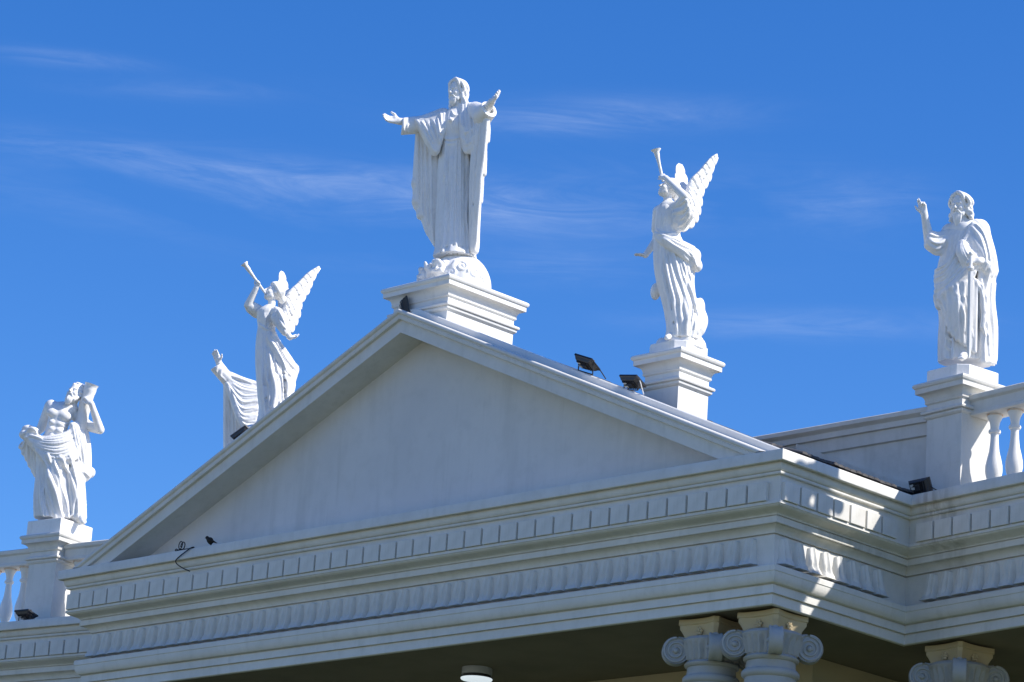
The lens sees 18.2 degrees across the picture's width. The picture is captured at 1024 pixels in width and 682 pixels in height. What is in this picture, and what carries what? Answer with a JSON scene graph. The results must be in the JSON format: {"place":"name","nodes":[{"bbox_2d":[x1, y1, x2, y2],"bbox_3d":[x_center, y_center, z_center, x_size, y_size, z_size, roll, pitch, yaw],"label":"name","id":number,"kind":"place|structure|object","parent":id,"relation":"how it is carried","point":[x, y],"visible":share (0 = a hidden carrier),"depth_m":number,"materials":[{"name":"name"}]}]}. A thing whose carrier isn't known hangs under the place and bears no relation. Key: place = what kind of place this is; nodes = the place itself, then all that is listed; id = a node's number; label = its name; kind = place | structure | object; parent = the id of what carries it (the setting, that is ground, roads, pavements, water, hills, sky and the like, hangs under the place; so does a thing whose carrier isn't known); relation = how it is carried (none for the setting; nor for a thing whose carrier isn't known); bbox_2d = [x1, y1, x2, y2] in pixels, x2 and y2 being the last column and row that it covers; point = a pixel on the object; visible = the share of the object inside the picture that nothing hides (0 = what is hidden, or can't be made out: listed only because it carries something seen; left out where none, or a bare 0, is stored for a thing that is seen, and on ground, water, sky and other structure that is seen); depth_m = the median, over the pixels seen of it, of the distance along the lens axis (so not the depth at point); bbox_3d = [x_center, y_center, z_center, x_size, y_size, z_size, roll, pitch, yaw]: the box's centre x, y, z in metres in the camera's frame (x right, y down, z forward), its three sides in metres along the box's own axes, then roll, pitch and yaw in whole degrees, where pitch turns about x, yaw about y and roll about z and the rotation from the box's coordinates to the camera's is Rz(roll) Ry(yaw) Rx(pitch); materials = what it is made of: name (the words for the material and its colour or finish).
{"place":"outdoors","nodes":[
{"label":"outdoors","id":0,"kind":"place"},
{"bbox_2d":[0,0,1023,621],"label":"sky","id":1,"kind":"structure","parent":0,"point":[151,151],"materials":[{"name":"blue"}]},
{"label":"lawn","id":2,"kind":"structure","parent":0,"visible":0},
{"bbox_2d":[0,308,1023,681],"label":"church","id":3,"kind":"structure","parent":2,"relation":"on","point":[416,494],"depth_m":37.46,"materials":[{"name":"white paint"}]},
{"bbox_2d":[14,609,38,620],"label":"floodlight","id":4,"kind":"object","parent":3,"relation":"on","point":[25,614],"visible":1,"depth_m":46.13,"materials":[{"name":"black metal"}]},
{"bbox_2d":[19,531,88,619],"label":"statue pedestal","id":5,"kind":"object","parent":3,"relation":"on","point":[47,592],"visible":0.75,"depth_m":46.69,"materials":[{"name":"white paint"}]},
{"bbox_2d":[18,382,103,540],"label":"draped statue","id":6,"kind":"object","parent":5,"relation":"on","point":[57,455],"visible":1,"depth_m":47.19,"materials":[{"name":"white stone"}]},
{"bbox_2d":[0,539,108,621],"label":"balustrade","id":7,"kind":"object","parent":3,"relation":"on","point":[12,562],"visible":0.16,"depth_m":47.25,"materials":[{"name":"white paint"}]},
{"bbox_2d":[175,541,194,571],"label":"cable","id":8,"kind":"object","parent":3,"relation":"hanging from","point":[181,545],"visible":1,"depth_m":40.88,"materials":[{"name":"black rubber"}]},
{"bbox_2d":[205,536,216,544],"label":"bird","id":9,"kind":"object","parent":3,"relation":"on","point":[210,541],"visible":1,"depth_m":40.55},
{"bbox_2d":[230,425,248,439],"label":"floodlight","id":10,"kind":"object","parent":3,"relation":"on","point":[237,433],"visible":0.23,"depth_m":41.08,"materials":[{"name":"black metal"}]},
{"bbox_2d":[381,273,529,344],"bbox_3d":[-0.729,-0.226,39.827,1.214,0.702,1.422,-12,-23,43],"label":"statue pedestal","id":11,"kind":"object","parent":3,"relation":"on","point":[472,305],"visible":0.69,"depth_m":39.45,"materials":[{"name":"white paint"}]},
{"bbox_2d":[399,296,409,311],"bbox_3d":[-1.356,-0.378,39.610,0.152,0.303,0.307,7,-17,-11],"label":"floodlight","id":12,"kind":"object","parent":11,"relation":"attached to","point":[404,304],"visible":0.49,"depth_m":39.49,"materials":[{"name":"black metal"}]},
{"bbox_2d":[382,77,500,288],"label":"robed statue","id":13,"kind":"object","parent":11,"relation":"on","point":[450,162],"visible":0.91,"depth_m":40.13,"materials":[{"name":"white stone"}]},
{"bbox_2d":[460,665,492,681],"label":"ceiling lamp","id":14,"kind":"object","parent":3,"relation":"attached to","point":[474,673],"visible":1,"depth_m":38.70,"materials":[{"name":"white glass"}]},
{"bbox_2d":[574,353,605,378],"bbox_3d":[0.924,0.303,37.035,0.463,0.355,0.201,-12,-23,43],"label":"floodlight","id":15,"kind":"object","parent":3,"relation":"on","point":[586,363],"visible":1,"depth_m":37.03,"materials":[{"name":"black metal"}]},
{"bbox_2d":[619,374,646,394],"bbox_3d":[1.394,0.508,36.480,0.338,0.266,0.201,-12,-23,43],"label":"floodlight","id":16,"kind":"object","parent":3,"relation":"on","point":[633,382],"visible":1,"depth_m":36.44,"materials":[{"name":"black metal"}]},
{"bbox_2d":[630,346,724,419],"bbox_3d":[1.895,0.650,37.016,0.782,0.923,0.782,-12,-23,43],"label":"statue pedestal","id":17,"kind":"object","parent":3,"relation":"on","point":[680,377],"visible":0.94,"depth_m":36.85,"materials":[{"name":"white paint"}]},
{"bbox_2d":[634,148,717,355],"bbox_3d":[1.924,-1.032,37.648,0.901,2.657,0.810,-8,-21,36],"label":"angel statue","id":18,"kind":"object","parent":17,"relation":"on","point":[677,262],"visible":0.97,"depth_m":37.32,"materials":[{"name":"white stone"}]},
{"bbox_2d":[908,477,936,494],"bbox_3d":[4.628,1.623,35.800,0.134,0.205,0.522,16,-21,-35],"label":"floodlight","id":19,"kind":"object","parent":3,"relation":"on","point":[919,486],"visible":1,"depth_m":35.81,"materials":[{"name":"black metal"}]},
{"bbox_2d":[912,373,1004,490],"bbox_3d":[5.107,1.210,36.460,0.808,1.449,0.808,16,-21,-35],"label":"statue pedestal","id":20,"kind":"object","parent":3,"relation":"on","point":[958,443],"visible":0.8,"depth_m":36.26,"materials":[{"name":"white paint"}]},
{"bbox_2d":[914,190,998,383],"bbox_3d":[5.172,-0.620,36.926,0.873,2.322,0.779,16,-21,-36],"label":"robed statue","id":21,"kind":"object","parent":20,"relation":"on","point":[961,245],"visible":1,"depth_m":36.72,"materials":[{"name":"white stone"}]},
{"bbox_2d":[969,382,1023,478],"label":"balustrade","id":22,"kind":"object","parent":3,"relation":"on","point":[993,407],"visible":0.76,"depth_m":35.89,"materials":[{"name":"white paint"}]},
{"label":"statue pedestal","id":23,"kind":"object","parent":3,"relation":"on","visible":0},
{"bbox_2d":[241,261,320,427],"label":"angel statue","id":24,"kind":"object","parent":23,"relation":"on","point":[277,368],"visible":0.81,"depth_m":42.32,"materials":[{"name":"white stone"}]},
{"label":"statue pedestal","id":25,"kind":"object","parent":3,"relation":"on","visible":0},
{"bbox_2d":[211,349,257,447],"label":"robed statue","id":26,"kind":"object","parent":25,"relation":"on","point":[240,404],"visible":0.18,"depth_m":45.54,"materials":[{"name":"white stone"}]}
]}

